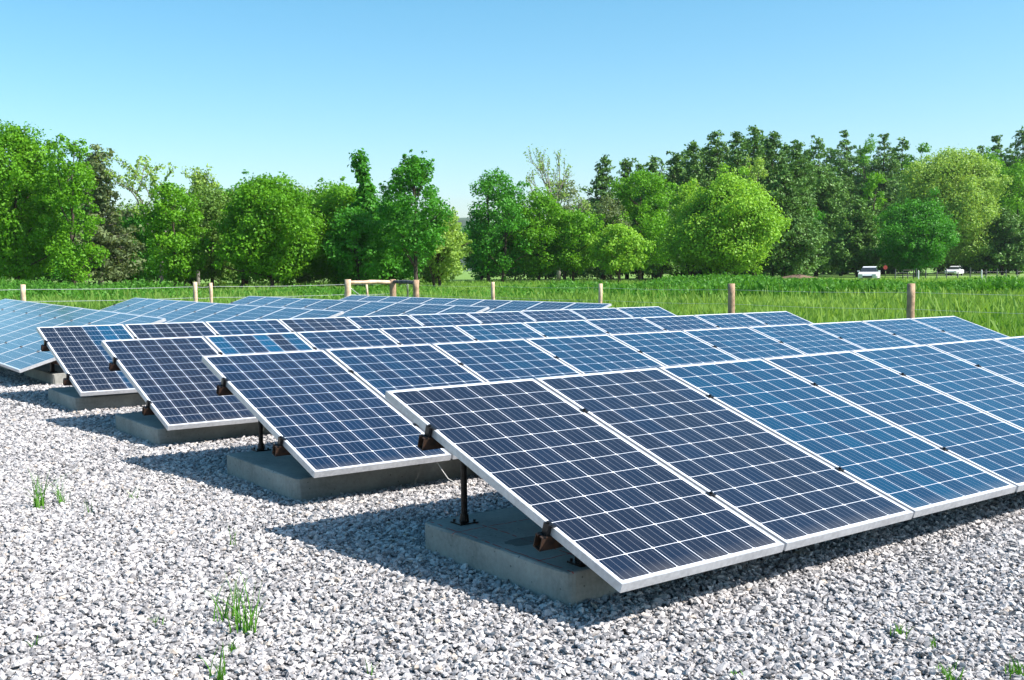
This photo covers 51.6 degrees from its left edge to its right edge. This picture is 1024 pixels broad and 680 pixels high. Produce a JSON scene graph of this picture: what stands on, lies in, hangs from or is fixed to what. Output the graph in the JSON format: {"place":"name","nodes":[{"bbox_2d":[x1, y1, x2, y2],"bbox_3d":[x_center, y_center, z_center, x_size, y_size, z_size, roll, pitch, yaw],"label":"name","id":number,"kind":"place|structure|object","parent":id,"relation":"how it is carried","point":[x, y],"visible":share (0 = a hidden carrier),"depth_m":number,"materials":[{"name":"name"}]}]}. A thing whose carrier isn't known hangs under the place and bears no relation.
{"place":"outdoors","nodes":[
{"label":"outdoors","id":0,"kind":"place"},
{"bbox_2d":[0,275,1023,336],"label":"meadow grass","id":1,"kind":"structure","parent":0,"point":[1003,306],"depth_m":33.09,"materials":[{"name":"green plant"}]},
{"bbox_2d":[0,367,1023,679],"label":"gravel ground","id":2,"kind":"structure","parent":0,"point":[630,670],"depth_m":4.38,"materials":[{"name":"grey gravel"}]},
{"bbox_2d":[24,364,65,384],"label":"concrete block","id":3,"kind":"structure","parent":2,"relation":"on","point":[41,373],"depth_m":14.16,"materials":[{"name":"grey concrete"}]},
{"bbox_2d":[24,468,79,508],"bbox_3d":[-2.854,0.914,6.463,0.419,0.276,0.436,-2,4,-17],"label":"grass tuft","id":4,"kind":"object","parent":2,"relation":"on","point":[36,502],"visible":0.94,"depth_m":6.54,"materials":[{"name":"plant"}]},
{"bbox_2d":[46,474,76,504],"bbox_3d":[-2.835,0.938,6.645,0.274,0.204,0.148,0,4,0],"label":"grass tuft","id":5,"kind":"object","parent":2,"relation":"on","point":[60,495],"visible":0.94,"depth_m":6.66,"materials":[{"name":"plant"}]},
{"bbox_2d":[0,299,165,372],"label":"solar panel row","id":6,"kind":"object","parent":2,"relation":"on","point":[21,341],"visible":0.75,"depth_m":16.31,"materials":[{"name":"glass"}]},
{"bbox_2d":[48,386,145,410],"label":"concrete block","id":7,"kind":"structure","parent":2,"relation":"on","point":[70,398],"depth_m":11.36,"materials":[{"name":"grey concrete"}]},
{"bbox_2d":[115,412,269,444],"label":"concrete block","id":8,"kind":"structure","parent":2,"relation":"on","point":[152,429],"depth_m":9.17,"materials":[{"name":"grey concrete"}]},
{"bbox_2d":[204,642,227,679],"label":"grass tuft","id":9,"kind":"object","parent":2,"relation":"on","point":[221,673],"visible":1,"depth_m":3.76,"materials":[{"name":"plant"}]},
{"bbox_2d":[199,575,245,624],"bbox_3d":[-1.190,1.073,4.439,0.236,0.205,0.205,0,4,0],"label":"grass tuft","id":10,"kind":"object","parent":2,"relation":"on","point":[222,614],"visible":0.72,"depth_m":4.42,"materials":[{"name":"plant"}]},
{"bbox_2d":[101,298,343,322],"bbox_3d":[-6.321,-0.214,19.543,1.901,0.926,10.201,-3,5,-37],"label":"solar panel row","id":11,"kind":"object","parent":2,"relation":"on","point":[171,311],"visible":0.25,"depth_m":19.35,"materials":[{"name":"glass"}]},
{"bbox_2d":[206,567,267,635],"bbox_3d":[-1.085,1.060,4.261,0.198,0.254,0.267,1,4,24],"label":"grass tuft","id":12,"kind":"object","parent":2,"relation":"on","point":[246,628],"visible":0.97,"depth_m":4.25,"materials":[{"name":"green plant"}]},
{"bbox_2d":[227,449,475,501],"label":"concrete block","id":13,"kind":"structure","parent":2,"relation":"on","point":[287,476],"depth_m":7.07,"materials":[{"name":"grey concrete"}]},
{"bbox_2d":[36,306,676,411],"bbox_3d":[-0.958,0.101,14.683,10.201,0.870,1.903,-3,5,-36],"label":"solar panel row","id":14,"kind":"object","parent":2,"relation":"on","point":[83,358],"visible":0.3,"depth_m":13.40,"materials":[{"name":"glass"}]},
{"bbox_2d":[229,296,489,316],"bbox_3d":[-4.159,-0.341,21.377,1.902,0.906,10.201,-3,5,-37],"label":"solar panel row","id":15,"kind":"object","parent":2,"relation":"on","point":[350,308],"visible":0.22,"depth_m":20.65,"materials":[{"name":"glass"}]},
{"bbox_2d":[101,311,811,449],"bbox_3d":[0.680,0.249,12.420,10.200,0.853,1.902,-3,5,-36],"label":"solar panel row","id":16,"kind":"object","parent":2,"relation":"on","point":[175,381],"visible":0.29,"depth_m":10.75,"materials":[{"name":"glass"}]},
{"bbox_2d":[340,295,611,311],"bbox_3d":[-1.932,-0.452,23.084,1.906,0.869,10.200,-3,5,-37],"label":"solar panel row","id":17,"kind":"object","parent":2,"relation":"on","point":[502,305],"visible":0.15,"depth_m":22.11,"materials":[{"name":"glass"}]},
{"bbox_2d":[202,316,1008,485],"bbox_3d":[2.305,0.376,10.172,10.201,0.876,1.907,-3,5,-36],"label":"solar panel row","id":18,"kind":"object","parent":2,"relation":"on","point":[323,413],"visible":0.46,"depth_m":8.45,"materials":[{"name":"glass"}]},
{"bbox_2d":[425,506,795,606],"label":"concrete block","id":19,"kind":"structure","parent":2,"relation":"on","point":[498,543],"depth_m":5.01,"materials":[{"name":"grey concrete"}]},
{"bbox_2d":[385,336,1023,635],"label":"solar panel row","id":20,"kind":"object","parent":2,"relation":"on","point":[623,481],"visible":0.99,"depth_m":5.74,"materials":[{"name":"glass"}]},
{"bbox_2d":[934,660,965,679],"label":"grass tuft","id":21,"kind":"object","parent":2,"relation":"on","point":[944,672],"visible":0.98,"depth_m":3.75,"materials":[{"name":"plant"}]},
{"bbox_2d":[1005,654,1023,678],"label":"grass tuft","id":22,"kind":"object","parent":2,"relation":"on","point":[1018,670],"visible":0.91,"depth_m":3.77,"materials":[{"name":"plant"}]},
{"bbox_2d":[0,0,1023,221],"label":"sky","id":23,"kind":"structure","parent":0,"point":[293,88],"materials":[{"name":"blue"}]},
{"bbox_2d":[5,268,1023,283],"bbox_3d":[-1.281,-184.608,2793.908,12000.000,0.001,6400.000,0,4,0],"label":"ground","id":24,"kind":"structure","parent":0,"point":[464,276],"depth_m":177.63,"materials":[{"name":"green plant"}]},
{"bbox_2d":[0,119,83,281],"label":"broadleaf tree","id":25,"kind":"object","parent":24,"relation":"on","point":[23,167],"visible":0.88,"depth_m":72.52,"materials":[{"name":"green plant"}]},
{"bbox_2d":[0,162,111,285],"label":"broadleaf tree","id":26,"kind":"object","parent":24,"relation":"on","point":[56,277],"visible":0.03,"depth_m":93.50,"materials":[{"name":"green plant"}]},
{"bbox_2d":[28,133,110,285],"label":"broadleaf tree","id":27,"kind":"object","parent":24,"relation":"on","point":[73,269],"visible":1,"depth_m":71.01,"materials":[{"name":"green plant"}]},
{"bbox_2d":[62,143,146,285],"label":"pine tree","id":28,"kind":"object","parent":24,"relation":"on","point":[105,238],"visible":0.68,"depth_m":82.98,"materials":[{"name":"green plant"}]},
{"bbox_2d":[105,221,146,281],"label":"broadleaf tree","id":29,"kind":"object","parent":24,"relation":"on","point":[133,270],"visible":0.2,"depth_m":85.73,"materials":[{"name":"green plant"}]},
{"bbox_2d":[116,209,171,282],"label":"broadleaf tree","id":30,"kind":"object","parent":24,"relation":"on","point":[142,237],"visible":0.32,"depth_m":88.81,"materials":[{"name":"green plant"}]},
{"bbox_2d":[112,198,183,284],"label":"broadleaf tree","id":31,"kind":"object","parent":24,"relation":"on","point":[126,206],"visible":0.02,"depth_m":96.76,"materials":[{"name":"green plant"}]},
{"bbox_2d":[90,150,206,284],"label":"broadleaf tree","id":32,"kind":"object","parent":24,"relation":"on","point":[153,179],"visible":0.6,"depth_m":83.91,"materials":[{"name":"green plant"}]},
{"bbox_2d":[136,181,214,285],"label":"broadleaf tree","id":33,"kind":"object","parent":24,"relation":"on","point":[186,247],"visible":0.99,"depth_m":74.92,"materials":[{"name":"green plant"}]},
{"bbox_2d":[149,184,224,286],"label":"broadleaf tree","id":34,"kind":"object","parent":24,"relation":"on","point":[193,278],"depth_m":98.13,"materials":[{"name":"green plant"}]},
{"bbox_2d":[181,163,220,284],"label":"broadleaf tree","id":35,"kind":"object","parent":24,"relation":"on","point":[200,177],"visible":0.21,"depth_m":88.80,"materials":[{"name":"green plant"}]},
{"bbox_2d":[179,182,239,285],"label":"broadleaf tree","id":36,"kind":"object","parent":24,"relation":"on","point":[216,202],"visible":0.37,"depth_m":80.45,"materials":[{"name":"green plant"}]},
{"bbox_2d":[203,169,275,284],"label":"broadleaf tree","id":37,"kind":"object","parent":24,"relation":"on","point":[207,249],"visible":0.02,"depth_m":96.81,"materials":[{"name":"green plant"}]},
{"bbox_2d":[226,190,254,285],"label":"broadleaf tree","id":38,"kind":"object","parent":24,"relation":"on","point":[243,278],"visible":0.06,"depth_m":83.69,"materials":[{"name":"green plant"}]},
{"bbox_2d":[207,171,330,287],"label":"broadleaf tree","id":39,"kind":"object","parent":24,"relation":"on","point":[263,208],"visible":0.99,"depth_m":74.00,"materials":[{"name":"green plant"}]},
{"bbox_2d":[256,182,331,283],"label":"broadleaf tree","id":40,"kind":"object","parent":24,"relation":"on","point":[308,275],"visible":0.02,"depth_m":98.83,"materials":[{"name":"green plant"}]},
{"bbox_2d":[296,176,357,283],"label":"broadleaf tree","id":41,"kind":"object","parent":24,"relation":"on","point":[344,184],"visible":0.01,"depth_m":98.31,"materials":[{"name":"green plant"}]},
{"bbox_2d":[299,177,358,286],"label":"broadleaf tree","id":42,"kind":"object","parent":24,"relation":"on","point":[334,199],"visible":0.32,"depth_m":80.13,"materials":[{"name":"green plant"}]},
{"bbox_2d":[320,206,394,285],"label":"broadleaf tree","id":43,"kind":"object","parent":24,"relation":"on","point":[342,254],"visible":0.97,"depth_m":74.92,"materials":[{"name":"green plant"}]},
{"bbox_2d":[331,147,405,286],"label":"vine covered snag","id":44,"kind":"object","parent":24,"relation":"on","point":[366,197],"visible":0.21,"depth_m":77.99,"materials":[{"name":"green plant"}]},
{"bbox_2d":[352,191,420,286],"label":"broadleaf tree","id":45,"kind":"object","parent":24,"relation":"on","point":[403,268],"visible":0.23,"depth_m":79.25,"materials":[{"name":"green plant"}]},
{"bbox_2d":[385,237,427,279],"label":"broadleaf tree","id":46,"kind":"object","parent":24,"relation":"on","point":[419,263],"visible":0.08,"depth_m":83.19,"materials":[{"name":"green plant"}]},
{"bbox_2d":[374,149,454,279],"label":"broadleaf tree","id":47,"kind":"object","parent":24,"relation":"on","point":[414,172],"visible":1,"depth_m":72.78,"materials":[{"name":"green plant"}]},
{"bbox_2d":[411,232,473,285],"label":"broadleaf tree","id":48,"kind":"object","parent":24,"relation":"on","point":[425,275],"visible":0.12,"depth_m":97.06,"materials":[{"name":"green plant"}]},
{"bbox_2d":[424,206,471,285],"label":"broadleaf tree","id":49,"kind":"object","parent":24,"relation":"on","point":[450,255],"visible":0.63,"depth_m":79.24,"materials":[{"name":"green plant"}]},
{"bbox_2d":[462,221,494,279],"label":"broadleaf tree","id":50,"kind":"object","parent":24,"relation":"on","point":[467,259],"visible":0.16,"depth_m":107.59,"materials":[{"name":"green plant"}]},
{"bbox_2d":[461,166,532,282],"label":"broadleaf tree","id":51,"kind":"object","parent":24,"relation":"on","point":[505,202],"visible":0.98,"depth_m":102.24,"materials":[{"name":"green plant"}]},
{"bbox_2d":[459,213,543,279],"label":"broadleaf tree","id":52,"kind":"object","parent":24,"relation":"on","point":[477,277],"visible":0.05,"depth_m":149.43,"materials":[{"name":"green plant"}]},
{"bbox_2d":[0,272,1023,301],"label":"tall weeds","id":53,"kind":"object","parent":24,"relation":"on","point":[746,283],"visible":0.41,"depth_m":45.23,"materials":[{"name":"green plant"}]},
{"bbox_2d":[13,279,1020,317],"bbox_3d":[-0.689,-0.675,23.783,24.478,1.324,12.141,1,4,20],"label":"wire fence","id":54,"kind":"object","parent":24,"relation":"on","point":[910,309],"visible":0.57,"depth_m":26.25,"materials":[{"name":"brown wood"}]},
{"bbox_2d":[503,187,575,281],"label":"broadleaf tree","id":55,"kind":"object","parent":24,"relation":"on","point":[538,230],"visible":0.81,"depth_m":104.06,"materials":[{"name":"green plant"}]},
{"bbox_2d":[506,219,583,279],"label":"broadleaf tree","id":56,"kind":"object","parent":24,"relation":"on","point":[554,274],"visible":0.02,"depth_m":150.34,"materials":[{"name":"green plant"}]},
{"bbox_2d":[523,144,592,280],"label":"broadleaf tree","id":57,"kind":"object","parent":24,"relation":"on","point":[548,182],"visible":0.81,"depth_m":118.93,"materials":[{"name":"green plant"}]},
{"bbox_2d":[542,179,590,279],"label":"broadleaf tree","id":58,"kind":"object","parent":24,"relation":"on","point":[572,191],"visible":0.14,"depth_m":120.86,"materials":[{"name":"green plant"}]},
{"bbox_2d":[540,205,604,280],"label":"broadleaf tree","id":59,"kind":"object","parent":24,"relation":"on","point":[572,263],"visible":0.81,"depth_m":104.03,"materials":[{"name":"green plant"}]},
{"bbox_2d":[549,228,617,278],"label":"broadleaf tree","id":60,"kind":"object","parent":24,"relation":"on","point":[597,276],"visible":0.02,"depth_m":151.12,"materials":[{"name":"green plant"}]},
{"bbox_2d":[577,154,632,279],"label":"pine tree","id":61,"kind":"object","parent":24,"relation":"on","point":[602,180],"visible":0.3,"depth_m":138.37,"materials":[{"name":"green plant"}]},
{"bbox_2d":[584,194,631,280],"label":"broadleaf tree","id":62,"kind":"object","parent":24,"relation":"on","point":[604,207],"visible":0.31,"depth_m":118.80,"materials":[{"name":"green plant"}]},
{"bbox_2d":[584,220,655,281],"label":"broadleaf tree","id":63,"kind":"object","parent":24,"relation":"on","point":[622,249],"visible":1,"depth_m":98.57,"materials":[{"name":"green plant"}]},
{"bbox_2d":[608,157,640,278],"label":"pine tree","id":64,"kind":"object","parent":24,"relation":"on","point":[625,165],"visible":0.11,"depth_m":148.52,"materials":[{"name":"green plant"}]},
{"bbox_2d":[605,166,676,281],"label":"broadleaf tree","id":65,"kind":"object","parent":24,"relation":"on","point":[652,226],"visible":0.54,"depth_m":120.29,"materials":[{"name":"green plant"}]},
{"bbox_2d":[629,155,671,278],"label":"pine tree","id":66,"kind":"object","parent":24,"relation":"on","point":[653,167],"visible":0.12,"depth_m":144.54,"materials":[{"name":"green plant"}]},
{"bbox_2d":[617,170,689,278],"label":"broadleaf tree","id":67,"kind":"object","parent":24,"relation":"on","point":[657,275],"visible":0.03,"depth_m":149.59,"materials":[{"name":"green plant"}]},
{"bbox_2d":[635,189,692,278],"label":"pine tree","id":68,"kind":"object","parent":24,"relation":"on","point":[661,270],"visible":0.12,"depth_m":130.53,"materials":[{"name":"green plant"}]},
{"bbox_2d":[664,151,687,278],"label":"pine tree","id":69,"kind":"object","parent":24,"relation":"on","point":[673,171],"visible":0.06,"depth_m":148.31,"materials":[{"name":"green plant"}]},
{"bbox_2d":[656,177,701,276],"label":"broadleaf tree","id":70,"kind":"object","parent":24,"relation":"on","point":[686,189],"visible":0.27,"depth_m":107.20,"materials":[{"name":"green plant"}]},
{"bbox_2d":[667,140,711,277],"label":"pine tree","id":71,"kind":"object","parent":24,"relation":"on","point":[693,153],"visible":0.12,"depth_m":140.46,"materials":[{"name":"green plant"}]},
{"bbox_2d":[698,130,732,274],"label":"pine tree","id":72,"kind":"object","parent":24,"relation":"on","point":[717,150],"visible":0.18,"depth_m":144.12,"materials":[{"name":"green plant"}]},
{"bbox_2d":[664,162,792,276],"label":"broadleaf tree","id":73,"kind":"object","parent":24,"relation":"on","point":[711,234],"visible":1,"depth_m":101.00,"materials":[{"name":"green plant"}]},
{"bbox_2d":[713,131,751,276],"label":"pine tree","id":74,"kind":"object","parent":24,"relation":"on","point":[737,155],"visible":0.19,"depth_m":136.29,"materials":[{"name":"green plant"}]},
{"bbox_2d":[733,125,776,274],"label":"pine tree","id":75,"kind":"object","parent":24,"relation":"on","point":[756,139],"visible":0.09,"depth_m":148.11,"materials":[{"name":"green plant"}]},
{"bbox_2d":[745,154,770,276],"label":"broadleaf tree","id":76,"kind":"object","parent":24,"relation":"on","point":[759,169],"visible":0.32,"depth_m":131.97,"materials":[{"name":"green plant"}]},
{"bbox_2d":[748,135,782,274],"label":"pine tree","id":77,"kind":"object","parent":24,"relation":"on","point":[763,140],"visible":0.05,"depth_m":153.79,"materials":[{"name":"green plant"}]},
{"bbox_2d":[749,131,788,276],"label":"pine tree","id":78,"kind":"object","parent":24,"relation":"on","point":[771,146],"visible":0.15,"depth_m":138.29,"materials":[{"name":"green plant"}]},
{"bbox_2d":[739,175,825,276],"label":"broadleaf tree","id":79,"kind":"object","parent":24,"relation":"on","point":[818,215],"visible":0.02,"depth_m":148.69,"materials":[{"name":"green plant"}]},
{"bbox_2d":[757,167,827,276],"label":"pine tree","id":80,"kind":"object","parent":24,"relation":"on","point":[793,247],"visible":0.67,"depth_m":121.85,"materials":[{"name":"green plant"}]},
{"bbox_2d":[772,139,830,274],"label":"pine tree","id":81,"kind":"object","parent":24,"relation":"on","point":[795,166],"visible":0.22,"depth_m":134.13,"materials":[{"name":"green plant"}]},
{"bbox_2d":[774,142,831,275],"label":"pine tree","id":82,"kind":"object","parent":24,"relation":"on","point":[785,149],"visible":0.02,"depth_m":154.31,"materials":[{"name":"green plant"}]},
{"bbox_2d":[796,135,850,275],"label":"pine tree","id":83,"kind":"object","parent":24,"relation":"on","point":[828,205],"visible":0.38,"depth_m":170.88,"materials":[{"name":"green plant"}]},
{"bbox_2d":[818,147,849,273],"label":"pine tree","id":84,"kind":"object","parent":24,"relation":"on","point":[830,159],"visible":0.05,"depth_m":231.48,"materials":[{"name":"green plant"}]},
{"bbox_2d":[823,130,869,274],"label":"pine tree","id":85,"kind":"object","parent":24,"relation":"on","point":[845,163],"visible":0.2,"depth_m":204.47,"materials":[{"name":"green plant"}]},
{"bbox_2d":[830,170,867,275],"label":"pine tree","id":86,"kind":"object","parent":24,"relation":"on","point":[845,179],"visible":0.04,"depth_m":186.86,"materials":[{"name":"green plant"}]},
{"bbox_2d":[820,198,890,276],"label":"pine tree","id":87,"kind":"object","parent":24,"relation":"on","point":[852,246],"visible":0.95,"depth_m":156.74,"materials":[{"name":"green plant"}]},
{"bbox_2d":[852,148,871,195],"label":"pine tree","id":88,"kind":"object","parent":24,"relation":"on","point":[857,173],"visible":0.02,"depth_m":231.66,"materials":[{"name":"green plant"}]},
{"bbox_2d":[850,133,884,207],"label":"broadleaf tree","id":89,"kind":"object","parent":24,"relation":"on","point":[870,147],"visible":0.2,"depth_m":210.58,"materials":[{"name":"green plant"}]},
{"bbox_2d":[857,266,879,278],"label":"parked car","id":90,"kind":"object","parent":24,"relation":"on","point":[869,272],"visible":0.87,"depth_m":104.60,"materials":[{"name":"white paint"}]},
{"bbox_2d":[861,171,891,259],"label":"broadleaf tree","id":91,"kind":"object","parent":24,"relation":"on","point":[873,179],"visible":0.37,"depth_m":166.36,"materials":[{"name":"green plant"}]},
{"bbox_2d":[853,133,905,274],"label":"pine tree","id":92,"kind":"object","parent":24,"relation":"on","point":[889,188],"visible":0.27,"depth_m":201.40,"materials":[{"name":"green plant"}]},
{"bbox_2d":[886,137,914,273],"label":"pine tree","id":93,"kind":"object","parent":24,"relation":"on","point":[904,146],"visible":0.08,"depth_m":216.77,"materials":[{"name":"green plant"}]},
{"bbox_2d":[896,142,931,273],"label":"broadleaf tree","id":94,"kind":"object","parent":24,"relation":"on","point":[925,148],"visible":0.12,"depth_m":208.01,"materials":[{"name":"green plant"}]},
{"bbox_2d":[872,187,960,276],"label":"broadleaf tree","id":95,"kind":"object","parent":24,"relation":"on","point":[904,242],"visible":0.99,"depth_m":146.97,"materials":[{"name":"green plant"}]},
{"bbox_2d":[878,143,1012,274],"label":"broadleaf tree","id":96,"kind":"object","parent":24,"relation":"on","point":[963,182],"visible":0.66,"depth_m":171.16,"materials":[{"name":"green plant"}]},
{"bbox_2d":[945,266,963,275],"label":"parked car","id":97,"kind":"object","parent":24,"relation":"on","point":[951,270],"visible":0.82,"depth_m":163.83,"materials":[{"name":"white paint"}]},
{"bbox_2d":[894,268,1022,278],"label":"paddock fence","id":98,"kind":"object","parent":24,"relation":"on","point":[925,272],"visible":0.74,"depth_m":104.62,"materials":[{"name":"grey wood"}]},
{"bbox_2d":[955,145,984,272],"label":"pine tree","id":99,"kind":"object","parent":24,"relation":"on","point":[980,153],"visible":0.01,"depth_m":216.80,"materials":[{"name":"green plant"}]},
{"bbox_2d":[967,135,1012,273],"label":"pine tree","id":100,"kind":"object","parent":24,"relation":"on","point":[996,139],"visible":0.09,"depth_m":210.58,"materials":[{"name":"green plant"}]},
{"bbox_2d":[963,206,1023,274],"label":"pine tree","id":101,"kind":"object","parent":24,"relation":"on","point":[1008,231],"visible":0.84,"depth_m":170.93,"materials":[{"name":"green plant"}]},
{"bbox_2d":[976,146,1015,273],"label":"broadleaf tree","id":102,"kind":"object","parent":24,"relation":"on","point":[995,158],"visible":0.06,"depth_m":191.70,"materials":[{"name":"green plant"}]},
{"bbox_2d":[990,157,1023,273],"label":"broadleaf tree","id":103,"kind":"object","parent":24,"relation":"on","point":[1016,173],"visible":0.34,"depth_m":183.32,"materials":[{"name":"green plant"}]},
{"bbox_2d":[993,126,1023,273],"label":"pine tree","id":104,"kind":"object","parent":24,"relation":"on","point":[1019,142],"visible":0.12,"depth_m":207.81,"materials":[{"name":"green plant"}]},
{"bbox_2d":[427,217,936,270],"bbox_3d":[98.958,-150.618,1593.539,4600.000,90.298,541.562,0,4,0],"label":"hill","id":105,"kind":"structure","parent":0,"point":[463,221],"depth_m":1496.86,"materials":[{"name":"plant"}]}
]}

